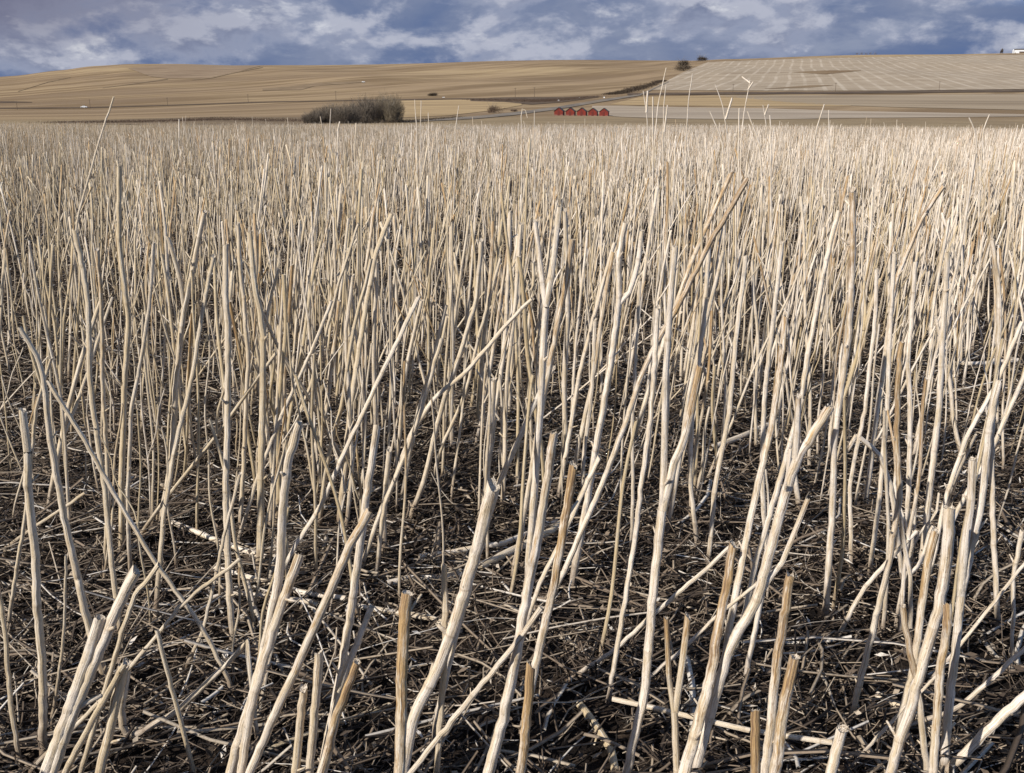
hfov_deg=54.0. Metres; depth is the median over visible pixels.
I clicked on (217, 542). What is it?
stubble stalk
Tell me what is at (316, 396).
stubble stalk
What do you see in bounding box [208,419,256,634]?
stubble stalk
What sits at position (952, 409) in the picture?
stubble stalk
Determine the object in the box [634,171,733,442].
stubble stalk
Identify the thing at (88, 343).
stubble stalk
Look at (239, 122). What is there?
brown verge
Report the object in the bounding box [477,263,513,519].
stubble stalk
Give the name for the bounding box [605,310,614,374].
stubble stalk
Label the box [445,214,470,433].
stubble stalk
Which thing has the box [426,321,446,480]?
stubble stalk
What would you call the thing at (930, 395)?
stubble stalk
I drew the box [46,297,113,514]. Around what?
stubble stalk
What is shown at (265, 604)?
stubble stalk
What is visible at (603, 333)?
stubble stalk
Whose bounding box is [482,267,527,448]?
stubble stalk
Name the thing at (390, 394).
stubble stalk
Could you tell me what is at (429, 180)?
stubble stalk
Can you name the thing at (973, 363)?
fallen stalk
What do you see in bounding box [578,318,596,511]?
stubble stalk
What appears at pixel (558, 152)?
stubble
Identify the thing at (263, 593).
fallen stalk
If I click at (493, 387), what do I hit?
stubble stalk
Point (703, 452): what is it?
stubble stalk
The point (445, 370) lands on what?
stubble stalk
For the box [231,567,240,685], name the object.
stubble stalk
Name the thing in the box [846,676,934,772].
stubble stalk
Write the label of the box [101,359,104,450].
stubble stalk
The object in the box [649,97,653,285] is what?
stubble stalk
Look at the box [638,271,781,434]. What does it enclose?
stubble stalk
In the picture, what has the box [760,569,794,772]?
stubble stalk
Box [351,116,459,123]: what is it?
road brush
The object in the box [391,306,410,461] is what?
stubble stalk
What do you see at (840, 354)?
stubble stalk
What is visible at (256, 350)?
stubble stalk
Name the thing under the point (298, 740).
stubble stalk
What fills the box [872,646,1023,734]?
stubble stalk
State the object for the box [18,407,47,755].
stubble stalk
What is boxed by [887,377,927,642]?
stubble stalk
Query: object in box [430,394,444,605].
stubble stalk
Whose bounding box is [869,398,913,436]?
stubble stalk
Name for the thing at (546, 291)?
stubble stalk
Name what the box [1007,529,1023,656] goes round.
stubble stalk
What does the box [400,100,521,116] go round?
gold field
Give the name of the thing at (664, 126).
stubble stalk
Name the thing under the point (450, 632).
stubble stalk
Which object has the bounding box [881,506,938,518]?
fallen stalk
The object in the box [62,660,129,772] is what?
stubble stalk
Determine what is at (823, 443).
stubble stalk
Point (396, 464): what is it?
stubble stalk
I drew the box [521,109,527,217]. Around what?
stubble stalk
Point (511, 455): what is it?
stubble stalk
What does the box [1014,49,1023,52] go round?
farm building
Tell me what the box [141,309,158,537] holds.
stubble stalk
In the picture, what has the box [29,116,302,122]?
weedy margin
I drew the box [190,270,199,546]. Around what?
stubble stalk
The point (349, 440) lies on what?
stubble stalk
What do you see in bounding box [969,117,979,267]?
stubble stalk
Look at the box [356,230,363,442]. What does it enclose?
stubble stalk
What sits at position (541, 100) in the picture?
scrub
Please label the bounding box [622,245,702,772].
stubble stalk
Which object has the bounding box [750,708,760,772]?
stubble stalk
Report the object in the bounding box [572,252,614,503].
stubble stalk
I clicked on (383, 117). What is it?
bare tree
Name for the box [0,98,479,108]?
road
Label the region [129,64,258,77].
hilltop field
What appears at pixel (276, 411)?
stubble stalk
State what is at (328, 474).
stubble stalk
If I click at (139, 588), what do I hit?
stubble stalk
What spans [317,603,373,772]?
stubble stalk
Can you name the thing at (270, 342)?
stubble stalk
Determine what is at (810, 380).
stubble stalk
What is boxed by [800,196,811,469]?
stubble stalk
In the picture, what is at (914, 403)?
stubble stalk
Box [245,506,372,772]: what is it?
stubble stalk
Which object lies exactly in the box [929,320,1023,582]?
stubble stalk
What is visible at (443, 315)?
stubble stalk
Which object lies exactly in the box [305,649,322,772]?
stubble stalk
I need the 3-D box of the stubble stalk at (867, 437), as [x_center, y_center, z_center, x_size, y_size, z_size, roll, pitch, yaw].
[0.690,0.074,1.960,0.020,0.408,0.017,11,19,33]
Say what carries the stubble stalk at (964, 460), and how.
on the ground
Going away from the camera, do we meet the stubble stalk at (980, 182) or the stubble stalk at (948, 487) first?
the stubble stalk at (948, 487)
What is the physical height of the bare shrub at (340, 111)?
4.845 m
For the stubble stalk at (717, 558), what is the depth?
1.40 m
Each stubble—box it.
[0,116,1023,214]
[0,120,1023,156]
[0,123,1023,557]
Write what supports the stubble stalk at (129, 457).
on the ground
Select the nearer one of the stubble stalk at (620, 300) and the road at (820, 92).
the stubble stalk at (620, 300)
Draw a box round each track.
[192,67,261,79]
[262,81,364,90]
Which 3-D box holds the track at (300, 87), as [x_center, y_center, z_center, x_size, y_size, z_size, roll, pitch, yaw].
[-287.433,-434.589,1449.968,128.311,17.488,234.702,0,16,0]
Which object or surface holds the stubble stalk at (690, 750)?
on the ground
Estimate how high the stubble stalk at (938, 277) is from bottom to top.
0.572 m
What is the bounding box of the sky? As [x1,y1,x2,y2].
[0,0,1023,76]
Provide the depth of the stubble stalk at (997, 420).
2.43 m
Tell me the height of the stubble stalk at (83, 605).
0.544 m
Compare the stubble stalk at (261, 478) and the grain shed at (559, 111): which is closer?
the stubble stalk at (261, 478)
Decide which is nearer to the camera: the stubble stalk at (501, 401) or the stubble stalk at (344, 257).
the stubble stalk at (501, 401)
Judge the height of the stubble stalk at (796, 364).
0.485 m
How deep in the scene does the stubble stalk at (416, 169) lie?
4.50 m
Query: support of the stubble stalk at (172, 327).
on the ground
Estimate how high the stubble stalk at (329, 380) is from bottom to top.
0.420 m
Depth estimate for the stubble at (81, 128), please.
29.58 m
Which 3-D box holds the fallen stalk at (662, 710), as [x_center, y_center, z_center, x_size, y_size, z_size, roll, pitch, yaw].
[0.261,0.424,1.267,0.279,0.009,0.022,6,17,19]
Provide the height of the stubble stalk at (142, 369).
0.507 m
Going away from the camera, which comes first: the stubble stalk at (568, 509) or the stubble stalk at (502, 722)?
the stubble stalk at (502, 722)
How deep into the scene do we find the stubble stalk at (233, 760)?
1.05 m
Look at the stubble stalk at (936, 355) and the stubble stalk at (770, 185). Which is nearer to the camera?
the stubble stalk at (936, 355)
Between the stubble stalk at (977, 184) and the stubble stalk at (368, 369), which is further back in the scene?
the stubble stalk at (977, 184)
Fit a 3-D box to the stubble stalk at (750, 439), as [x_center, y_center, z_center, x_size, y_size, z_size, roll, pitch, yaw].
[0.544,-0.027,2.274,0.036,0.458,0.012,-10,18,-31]
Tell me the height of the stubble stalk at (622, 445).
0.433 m
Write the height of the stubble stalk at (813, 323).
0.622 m
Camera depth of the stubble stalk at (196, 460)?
1.81 m
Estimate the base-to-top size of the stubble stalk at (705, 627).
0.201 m
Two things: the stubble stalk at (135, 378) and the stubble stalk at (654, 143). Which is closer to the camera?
the stubble stalk at (135, 378)
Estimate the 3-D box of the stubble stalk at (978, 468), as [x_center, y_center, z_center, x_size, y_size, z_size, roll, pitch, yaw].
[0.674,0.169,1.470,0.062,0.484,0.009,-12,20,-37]
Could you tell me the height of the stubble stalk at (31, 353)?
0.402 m
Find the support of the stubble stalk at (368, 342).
on the ground
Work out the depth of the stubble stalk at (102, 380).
1.68 m
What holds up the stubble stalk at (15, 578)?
on the ground
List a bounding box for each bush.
[486,101,503,112]
[673,62,692,70]
[674,56,690,65]
[697,54,708,60]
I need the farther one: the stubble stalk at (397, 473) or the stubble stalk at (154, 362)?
the stubble stalk at (154, 362)
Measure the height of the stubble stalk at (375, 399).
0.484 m
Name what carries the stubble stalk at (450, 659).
on the ground
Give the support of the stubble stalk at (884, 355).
on the ground
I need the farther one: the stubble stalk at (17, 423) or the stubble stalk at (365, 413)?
the stubble stalk at (17, 423)
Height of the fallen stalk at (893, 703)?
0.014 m
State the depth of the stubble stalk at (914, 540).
1.53 m
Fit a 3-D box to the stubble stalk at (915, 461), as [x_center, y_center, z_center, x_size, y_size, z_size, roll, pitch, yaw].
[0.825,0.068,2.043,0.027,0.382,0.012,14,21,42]
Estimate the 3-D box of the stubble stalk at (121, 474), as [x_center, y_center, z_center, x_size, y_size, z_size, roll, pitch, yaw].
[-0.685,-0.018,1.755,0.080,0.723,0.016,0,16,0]
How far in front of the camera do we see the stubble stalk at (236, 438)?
2.23 m
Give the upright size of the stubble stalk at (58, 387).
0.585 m
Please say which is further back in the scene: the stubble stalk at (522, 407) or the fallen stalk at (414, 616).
the stubble stalk at (522, 407)
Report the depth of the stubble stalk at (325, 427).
2.03 m
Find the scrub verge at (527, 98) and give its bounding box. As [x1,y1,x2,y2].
[470,96,595,103]
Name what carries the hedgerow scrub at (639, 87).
on the ground
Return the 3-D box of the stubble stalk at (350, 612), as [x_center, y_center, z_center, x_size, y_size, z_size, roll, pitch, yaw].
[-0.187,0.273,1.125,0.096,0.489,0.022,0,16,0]
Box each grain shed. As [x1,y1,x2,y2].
[554,107,564,114]
[565,108,575,115]
[576,108,587,115]
[588,108,598,115]
[599,108,608,115]
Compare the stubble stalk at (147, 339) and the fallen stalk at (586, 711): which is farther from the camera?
the stubble stalk at (147, 339)
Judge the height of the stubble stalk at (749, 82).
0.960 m
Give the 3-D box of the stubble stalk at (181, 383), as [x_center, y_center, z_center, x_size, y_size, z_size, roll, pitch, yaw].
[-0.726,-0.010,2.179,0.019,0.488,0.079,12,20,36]
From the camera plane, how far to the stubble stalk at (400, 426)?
2.18 m
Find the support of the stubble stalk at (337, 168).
on the ground
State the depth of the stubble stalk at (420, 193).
4.51 m
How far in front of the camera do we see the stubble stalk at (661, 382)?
2.03 m
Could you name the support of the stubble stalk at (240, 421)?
on the ground
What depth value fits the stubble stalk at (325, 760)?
1.05 m
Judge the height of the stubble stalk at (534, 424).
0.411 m
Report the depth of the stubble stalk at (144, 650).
1.19 m
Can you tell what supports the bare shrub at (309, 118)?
on the ground
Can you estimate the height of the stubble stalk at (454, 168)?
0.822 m
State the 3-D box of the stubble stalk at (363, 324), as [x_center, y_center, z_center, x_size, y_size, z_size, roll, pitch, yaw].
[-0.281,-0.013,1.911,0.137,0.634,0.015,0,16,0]
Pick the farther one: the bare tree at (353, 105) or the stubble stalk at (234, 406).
the bare tree at (353, 105)
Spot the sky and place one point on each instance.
(37, 36)
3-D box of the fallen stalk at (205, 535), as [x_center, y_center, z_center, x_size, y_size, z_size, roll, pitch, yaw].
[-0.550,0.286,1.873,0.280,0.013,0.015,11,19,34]
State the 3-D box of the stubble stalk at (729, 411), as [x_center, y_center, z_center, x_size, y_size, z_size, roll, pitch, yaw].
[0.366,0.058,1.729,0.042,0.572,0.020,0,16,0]
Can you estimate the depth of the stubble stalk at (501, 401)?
2.09 m
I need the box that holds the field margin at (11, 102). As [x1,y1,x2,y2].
[0,101,25,102]
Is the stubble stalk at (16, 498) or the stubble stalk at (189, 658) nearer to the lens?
the stubble stalk at (189, 658)
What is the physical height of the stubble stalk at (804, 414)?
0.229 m
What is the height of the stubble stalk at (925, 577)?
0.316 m
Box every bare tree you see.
[338,99,362,123]
[346,95,368,119]
[353,94,376,121]
[365,97,383,121]
[374,95,391,121]
[382,94,399,122]
[388,93,405,122]
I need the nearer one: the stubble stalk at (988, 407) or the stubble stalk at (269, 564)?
the stubble stalk at (269, 564)
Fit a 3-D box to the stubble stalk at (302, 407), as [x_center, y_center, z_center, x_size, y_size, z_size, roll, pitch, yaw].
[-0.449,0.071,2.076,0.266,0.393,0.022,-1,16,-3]
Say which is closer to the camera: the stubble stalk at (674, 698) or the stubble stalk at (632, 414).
the stubble stalk at (674, 698)
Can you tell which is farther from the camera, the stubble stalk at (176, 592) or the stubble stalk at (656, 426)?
the stubble stalk at (656, 426)
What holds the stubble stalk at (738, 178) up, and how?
on the ground
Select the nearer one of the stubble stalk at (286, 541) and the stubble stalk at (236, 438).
the stubble stalk at (286, 541)
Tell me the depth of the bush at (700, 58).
2458.03 m
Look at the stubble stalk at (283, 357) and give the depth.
1.88 m
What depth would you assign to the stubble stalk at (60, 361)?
1.89 m
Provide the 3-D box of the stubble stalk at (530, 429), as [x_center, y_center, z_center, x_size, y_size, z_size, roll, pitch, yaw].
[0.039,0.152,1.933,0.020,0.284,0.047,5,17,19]
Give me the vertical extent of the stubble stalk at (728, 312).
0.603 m
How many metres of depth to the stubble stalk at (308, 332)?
2.36 m
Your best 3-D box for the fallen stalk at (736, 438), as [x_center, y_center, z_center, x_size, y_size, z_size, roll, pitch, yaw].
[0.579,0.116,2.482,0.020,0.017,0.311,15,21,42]
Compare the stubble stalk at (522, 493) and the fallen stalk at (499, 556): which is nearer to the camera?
the stubble stalk at (522, 493)
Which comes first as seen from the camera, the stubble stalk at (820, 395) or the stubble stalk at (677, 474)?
the stubble stalk at (677, 474)
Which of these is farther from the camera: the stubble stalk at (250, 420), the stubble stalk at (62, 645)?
the stubble stalk at (250, 420)
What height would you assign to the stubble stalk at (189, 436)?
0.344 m
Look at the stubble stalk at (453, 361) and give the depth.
2.36 m
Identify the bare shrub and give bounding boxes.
[300,109,324,123]
[310,107,333,123]
[320,102,338,122]
[327,101,353,123]
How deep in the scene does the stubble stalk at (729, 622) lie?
1.37 m
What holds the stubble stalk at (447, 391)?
on the ground
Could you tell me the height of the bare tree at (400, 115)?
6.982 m
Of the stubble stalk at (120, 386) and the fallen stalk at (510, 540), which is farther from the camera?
the stubble stalk at (120, 386)
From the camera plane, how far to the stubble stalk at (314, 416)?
2.09 m
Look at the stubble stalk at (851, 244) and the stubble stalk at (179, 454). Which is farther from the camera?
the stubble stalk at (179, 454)
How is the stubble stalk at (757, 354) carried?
on the ground
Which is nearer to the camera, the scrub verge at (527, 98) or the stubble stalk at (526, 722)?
the stubble stalk at (526, 722)
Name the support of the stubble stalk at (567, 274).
on the ground
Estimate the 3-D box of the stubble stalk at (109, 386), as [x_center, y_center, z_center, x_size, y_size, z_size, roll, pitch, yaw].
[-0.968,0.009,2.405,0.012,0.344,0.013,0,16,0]
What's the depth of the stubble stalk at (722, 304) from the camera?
2.17 m
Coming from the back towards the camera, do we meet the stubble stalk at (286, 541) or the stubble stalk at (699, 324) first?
the stubble stalk at (699, 324)
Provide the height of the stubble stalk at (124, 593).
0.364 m
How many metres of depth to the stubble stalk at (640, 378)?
1.54 m
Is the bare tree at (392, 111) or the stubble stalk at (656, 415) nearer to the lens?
the stubble stalk at (656, 415)
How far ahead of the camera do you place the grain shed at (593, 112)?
333.00 m
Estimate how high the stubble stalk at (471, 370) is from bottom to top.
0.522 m
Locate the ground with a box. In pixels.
[0,53,1023,772]
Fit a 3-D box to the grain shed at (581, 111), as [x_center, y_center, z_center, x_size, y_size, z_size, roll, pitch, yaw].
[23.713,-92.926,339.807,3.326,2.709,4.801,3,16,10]
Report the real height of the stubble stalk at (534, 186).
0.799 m
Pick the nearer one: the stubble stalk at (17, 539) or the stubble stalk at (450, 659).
the stubble stalk at (450, 659)
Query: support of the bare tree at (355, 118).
on the ground
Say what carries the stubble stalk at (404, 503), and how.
on the ground
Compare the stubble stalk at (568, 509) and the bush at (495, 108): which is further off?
the bush at (495, 108)
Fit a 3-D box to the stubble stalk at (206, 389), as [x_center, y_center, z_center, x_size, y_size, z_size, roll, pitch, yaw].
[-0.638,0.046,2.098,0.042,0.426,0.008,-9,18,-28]
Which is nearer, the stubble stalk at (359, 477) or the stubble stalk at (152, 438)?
the stubble stalk at (359, 477)
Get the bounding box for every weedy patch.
[766,85,829,88]
[799,70,860,73]
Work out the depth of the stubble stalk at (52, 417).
2.01 m
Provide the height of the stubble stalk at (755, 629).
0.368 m
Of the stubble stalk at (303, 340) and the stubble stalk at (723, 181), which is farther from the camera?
the stubble stalk at (723, 181)
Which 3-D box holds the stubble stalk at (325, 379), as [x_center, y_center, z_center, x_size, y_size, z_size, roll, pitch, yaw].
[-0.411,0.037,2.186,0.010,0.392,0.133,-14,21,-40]
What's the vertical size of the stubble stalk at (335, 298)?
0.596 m
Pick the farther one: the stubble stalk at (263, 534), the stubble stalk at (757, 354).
the stubble stalk at (757, 354)
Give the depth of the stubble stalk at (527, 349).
1.88 m
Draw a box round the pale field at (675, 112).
[592,106,1023,118]
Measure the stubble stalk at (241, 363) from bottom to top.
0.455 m
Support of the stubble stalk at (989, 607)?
on the ground
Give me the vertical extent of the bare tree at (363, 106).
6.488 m
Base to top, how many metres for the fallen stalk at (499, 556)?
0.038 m
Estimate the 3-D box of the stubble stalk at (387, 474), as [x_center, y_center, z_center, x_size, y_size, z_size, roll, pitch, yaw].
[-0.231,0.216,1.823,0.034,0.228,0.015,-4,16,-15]
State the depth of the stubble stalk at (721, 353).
2.31 m
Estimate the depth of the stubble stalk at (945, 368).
2.20 m
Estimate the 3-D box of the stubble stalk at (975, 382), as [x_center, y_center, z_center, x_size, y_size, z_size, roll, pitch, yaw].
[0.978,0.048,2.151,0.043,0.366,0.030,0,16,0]
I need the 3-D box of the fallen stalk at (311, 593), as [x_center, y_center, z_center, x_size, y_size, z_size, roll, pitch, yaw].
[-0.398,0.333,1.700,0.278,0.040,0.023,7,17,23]
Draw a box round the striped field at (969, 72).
[653,55,1023,90]
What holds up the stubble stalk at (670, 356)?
on the ground
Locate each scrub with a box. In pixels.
[465,95,608,101]
[601,79,668,94]
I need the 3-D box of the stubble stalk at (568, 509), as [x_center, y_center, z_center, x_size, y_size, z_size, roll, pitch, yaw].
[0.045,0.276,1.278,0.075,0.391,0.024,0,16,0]
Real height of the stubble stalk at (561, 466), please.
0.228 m
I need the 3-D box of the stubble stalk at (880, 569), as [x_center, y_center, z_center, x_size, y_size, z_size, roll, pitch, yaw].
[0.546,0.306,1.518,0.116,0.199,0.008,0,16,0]
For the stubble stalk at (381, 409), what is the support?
on the ground
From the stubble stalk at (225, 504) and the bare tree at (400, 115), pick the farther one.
the bare tree at (400, 115)
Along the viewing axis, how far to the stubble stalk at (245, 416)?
1.87 m
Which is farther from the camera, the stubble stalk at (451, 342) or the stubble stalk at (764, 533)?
the stubble stalk at (451, 342)
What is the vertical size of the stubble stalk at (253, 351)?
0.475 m
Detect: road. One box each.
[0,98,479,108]
[353,82,667,122]
[627,89,1023,94]
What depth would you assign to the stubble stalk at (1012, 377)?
1.81 m
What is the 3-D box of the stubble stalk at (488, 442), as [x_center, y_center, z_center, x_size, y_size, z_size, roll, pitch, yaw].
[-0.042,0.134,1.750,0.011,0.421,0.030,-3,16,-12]
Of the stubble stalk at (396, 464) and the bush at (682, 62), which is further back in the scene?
the bush at (682, 62)
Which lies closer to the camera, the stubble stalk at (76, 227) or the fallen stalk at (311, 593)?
the fallen stalk at (311, 593)
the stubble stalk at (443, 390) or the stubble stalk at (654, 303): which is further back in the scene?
the stubble stalk at (654, 303)
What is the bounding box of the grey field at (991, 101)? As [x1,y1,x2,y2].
[717,94,1023,109]
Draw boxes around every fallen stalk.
[171,520,266,557]
[213,566,348,600]
[213,589,318,605]
[247,702,391,763]
[358,603,462,633]
[385,570,463,586]
[418,519,558,560]
[478,510,578,569]
[576,701,618,772]
[612,696,832,744]
[709,418,777,450]
[875,691,962,741]
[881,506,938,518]
[955,358,1018,365]
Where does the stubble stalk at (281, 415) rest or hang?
on the ground
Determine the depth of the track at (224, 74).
1955.11 m
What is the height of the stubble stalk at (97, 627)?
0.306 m
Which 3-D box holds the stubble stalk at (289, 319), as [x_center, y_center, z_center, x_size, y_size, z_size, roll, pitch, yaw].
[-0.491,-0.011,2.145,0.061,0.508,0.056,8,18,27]
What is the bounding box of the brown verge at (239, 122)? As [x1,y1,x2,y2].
[59,117,306,124]
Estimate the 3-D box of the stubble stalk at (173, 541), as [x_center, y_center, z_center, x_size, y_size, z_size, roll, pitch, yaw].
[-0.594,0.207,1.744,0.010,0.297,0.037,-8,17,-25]
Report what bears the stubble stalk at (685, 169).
on the ground
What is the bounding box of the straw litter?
[0,187,1023,772]
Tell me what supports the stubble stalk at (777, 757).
on the ground
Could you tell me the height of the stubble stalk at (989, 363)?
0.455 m
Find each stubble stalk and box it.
[0,347,47,410]
[0,588,22,765]
[1,375,40,499]
[2,491,86,557]
[7,358,52,640]
[12,396,37,527]
[17,326,109,688]
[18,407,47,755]
[22,315,51,466]
[28,244,71,530]
[28,557,241,772]
[29,292,39,355]
[40,613,106,772]
[43,306,60,477]
[45,380,236,700]
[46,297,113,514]
[49,563,139,772]
[50,554,67,729]
[59,307,73,520]
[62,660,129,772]
[67,96,114,386]
[69,333,182,453]
[72,229,125,655]
[78,561,160,772]
[81,390,101,499]
[85,317,97,504]
[86,369,116,436]
[91,247,110,577]
[95,658,129,772]
[98,321,112,444]
[100,409,151,637]
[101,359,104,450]
[103,403,123,583]
[116,165,130,560]
[118,637,258,739]
[124,242,149,437]
[126,242,155,571]
[130,340,141,440]
[138,346,165,524]
[140,280,156,446]
[140,348,276,533]
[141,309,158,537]
[141,314,154,536]
[148,272,199,474]
[151,293,159,444]
[153,253,215,617]
[154,629,195,772]
[158,210,206,536]
[161,254,194,465]
[161,427,176,574]
[165,221,199,469]
[171,367,191,496]
[178,472,241,679]
[181,312,192,489]
[186,317,192,452]
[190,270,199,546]
[204,308,210,491]
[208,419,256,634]
[208,463,221,613]
[209,316,235,422]
[212,250,231,481]
[219,243,237,644]
[225,420,302,772]
[229,300,256,498]
[230,387,235,431]
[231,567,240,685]
[233,348,245,513]
[235,345,268,491]
[235,412,240,471]
[236,222,250,536]
[237,300,332,544]
[237,552,303,772]
[240,307,269,446]
[243,231,271,577]
[243,258,319,452]
[244,333,350,498]
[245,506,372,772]
[248,272,259,403]
[250,439,286,618]
[256,384,267,474]
[256,505,290,662]
[257,267,280,502]
[263,311,362,486]
[265,295,421,612]
[266,264,293,446]
[266,398,285,577]
[267,293,282,471]
[268,289,282,538]
[269,273,287,529]
[274,297,278,324]
[277,325,291,491]
[278,464,287,578]
[282,223,359,465]
[287,241,321,439]
[287,322,318,584]
[291,682,307,772]
[294,374,359,620]
[296,235,320,491]
[303,212,313,457]
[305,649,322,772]
[307,275,323,515]
[307,300,340,470]
[311,324,346,504]
[313,294,322,525]
[315,320,336,469]
[317,258,372,530]
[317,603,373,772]
[317,658,360,772]
[318,218,349,455]
[319,422,380,762]
[323,379,363,618]
[326,110,330,286]
[335,419,361,513]
[336,121,339,208]
[336,213,392,529]
[340,366,358,522]
[344,273,354,532]
[348,275,367,449]
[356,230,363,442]
[357,343,372,509]
[360,297,534,573]
[360,305,365,491]
[362,270,379,438]
[372,261,378,424]
[373,338,443,582]
[376,289,383,438]
[377,446,391,558]
[378,296,391,480]
[381,301,394,491]
[387,238,392,504]
[388,265,397,515]
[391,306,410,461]
[393,299,423,470]
[394,588,422,772]
[398,361,406,604]
[399,304,447,506]
[402,201,437,430]
[405,473,499,772]
[407,605,543,772]
[408,238,483,518]
[414,100,417,255]
[417,111,420,275]
[426,113,429,272]
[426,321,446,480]
[429,258,501,493]
[429,484,500,754]
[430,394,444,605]
[433,564,452,772]
[440,221,452,486]
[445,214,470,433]
[446,239,451,450]
[448,226,454,450]
[450,251,473,500]
[453,106,458,229]
[474,248,506,445]
[475,369,506,484]
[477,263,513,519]
[479,221,494,442]
[480,376,496,558]
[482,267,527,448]
[483,401,488,473]
[483,431,557,772]
[484,350,491,558]
[485,366,555,541]
[490,210,516,467]
[498,370,505,474]
[499,221,522,508]
[500,192,519,490]
[506,239,574,575]
[507,374,533,607]
[510,334,540,441]
[514,312,566,500]
[516,661,534,772]
[517,255,547,516]
[518,292,542,428]
[519,461,578,733]
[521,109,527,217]
[523,205,562,585]
[523,259,550,438]
[523,452,601,644]
[524,398,538,502]
[531,111,534,274]
[535,293,540,393]
[552,325,561,399]
[555,177,748,596]
[556,241,616,504]
[559,419,564,512]
[562,208,569,473]
[564,545,728,682]
[569,221,643,586]
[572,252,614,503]
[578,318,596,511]
[583,267,593,435]
[589,284,613,427]
[598,420,637,656]
[604,301,632,470]
[605,304,659,704]
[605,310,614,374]
[620,319,639,528]
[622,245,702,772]
[624,290,703,490]
[628,581,756,695]
[629,281,641,545]
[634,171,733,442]
[637,206,661,481]
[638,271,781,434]
[643,91,650,287]
[646,300,677,489]
[649,69,665,284]
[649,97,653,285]
[651,288,683,471]
[658,326,687,445]
[659,84,667,280]
[664,250,724,535]
[664,612,690,772]
[668,249,671,428]
[671,273,711,457]
[678,539,737,772]
[679,214,775,476]
[681,74,692,281]
[684,248,710,548]
[688,310,712,521]
[691,393,835,772]
[693,209,702,495]
[694,406,710,501]
[697,346,731,504]
[704,234,815,483]
[705,255,747,566]
[709,111,725,286]
[711,363,717,464]
[715,85,732,268]
[719,209,751,469]
[719,295,725,460]
[723,315,788,648]
[736,108,739,267]
[737,76,753,263]
[740,398,804,639]
[741,447,791,686]
[747,111,764,290]
[749,276,754,454]
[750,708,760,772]
[751,259,759,452]
[751,345,778,534]
[757,249,801,442]
[760,240,784,547]
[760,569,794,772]
[763,104,772,268]
[765,469,769,606]
[768,653,800,772]
[769,115,771,277]
[772,266,818,468]
[775,232,801,447]
[775,315,779,474]
[777,334,783,485]
[792,311,820,492]
[793,209,841,509]
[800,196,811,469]
[803,382,807,467]
[808,104,824,280]
[812,301,846,493]
[816,293,842,466]
[819,305,847,506]
[822,183,855,622]
[825,723,848,772]
[826,110,829,271]
[827,211,905,502]
[828,342,842,469]
[831,399,846,609]
[834,529,917,641]
[837,434,856,464]
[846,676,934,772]
[847,340,904,724]
[848,267,878,570]
[848,290,864,439]
[853,323,879,513]
[860,436,906,592]
[863,183,944,509]
[865,282,956,461]
[867,252,896,576]
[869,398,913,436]
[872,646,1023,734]
[878,363,886,443]
[880,408,890,636]
[885,504,955,772]
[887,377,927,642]
[890,528,939,745]
[893,511,934,635]
[894,488,939,631]
[899,602,928,772]
[903,260,917,567]
[911,364,916,484]
[912,153,1005,459]
[912,329,935,479]
[913,216,950,455]
[917,252,949,573]
[921,215,995,478]
[923,294,942,447]
[926,562,1023,681]
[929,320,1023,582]
[929,603,952,772]
[932,320,953,435]
[934,316,963,468]
[934,372,1023,567]
[938,298,950,475]
[939,379,1002,768]
[942,434,976,525]
[943,691,1023,772]
[951,338,1003,621]
[959,298,1015,465]
[961,327,992,443]
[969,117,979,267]
[976,114,989,270]
[977,338,1005,461]
[983,319,1023,475]
[989,238,1001,635]
[992,267,999,445]
[998,248,1006,469]
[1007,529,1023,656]
[1009,406,1023,457]
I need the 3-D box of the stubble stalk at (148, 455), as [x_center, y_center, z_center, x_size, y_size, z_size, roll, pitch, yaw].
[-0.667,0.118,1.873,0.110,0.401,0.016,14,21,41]
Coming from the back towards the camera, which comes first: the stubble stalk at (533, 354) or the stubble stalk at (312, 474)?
the stubble stalk at (533, 354)
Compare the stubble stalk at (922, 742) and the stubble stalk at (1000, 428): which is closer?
the stubble stalk at (922, 742)
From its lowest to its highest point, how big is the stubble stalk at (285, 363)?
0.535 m
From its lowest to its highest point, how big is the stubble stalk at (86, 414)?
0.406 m
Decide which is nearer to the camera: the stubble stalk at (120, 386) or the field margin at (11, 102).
the stubble stalk at (120, 386)
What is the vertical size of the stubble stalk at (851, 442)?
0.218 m
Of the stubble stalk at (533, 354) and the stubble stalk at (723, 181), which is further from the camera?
the stubble stalk at (723, 181)
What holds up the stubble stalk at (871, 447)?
on the ground
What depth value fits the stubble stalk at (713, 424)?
2.03 m
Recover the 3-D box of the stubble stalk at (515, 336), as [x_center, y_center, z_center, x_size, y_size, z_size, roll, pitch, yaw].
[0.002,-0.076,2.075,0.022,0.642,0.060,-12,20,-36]
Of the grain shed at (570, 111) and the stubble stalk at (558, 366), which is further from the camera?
the grain shed at (570, 111)
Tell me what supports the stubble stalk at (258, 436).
on the ground
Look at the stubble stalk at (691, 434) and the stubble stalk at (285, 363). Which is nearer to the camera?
the stubble stalk at (691, 434)
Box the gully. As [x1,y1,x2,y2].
[102,78,167,87]
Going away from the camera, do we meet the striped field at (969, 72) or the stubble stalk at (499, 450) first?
the stubble stalk at (499, 450)
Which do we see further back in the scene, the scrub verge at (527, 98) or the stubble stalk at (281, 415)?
the scrub verge at (527, 98)
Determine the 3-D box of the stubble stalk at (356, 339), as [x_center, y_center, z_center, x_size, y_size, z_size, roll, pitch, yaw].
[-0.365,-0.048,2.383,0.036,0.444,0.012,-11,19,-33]
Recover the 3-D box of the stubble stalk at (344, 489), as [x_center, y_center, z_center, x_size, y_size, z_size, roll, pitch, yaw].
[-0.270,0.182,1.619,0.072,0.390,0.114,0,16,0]
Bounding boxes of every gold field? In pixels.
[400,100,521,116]
[611,96,850,105]
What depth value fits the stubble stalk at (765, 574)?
1.12 m

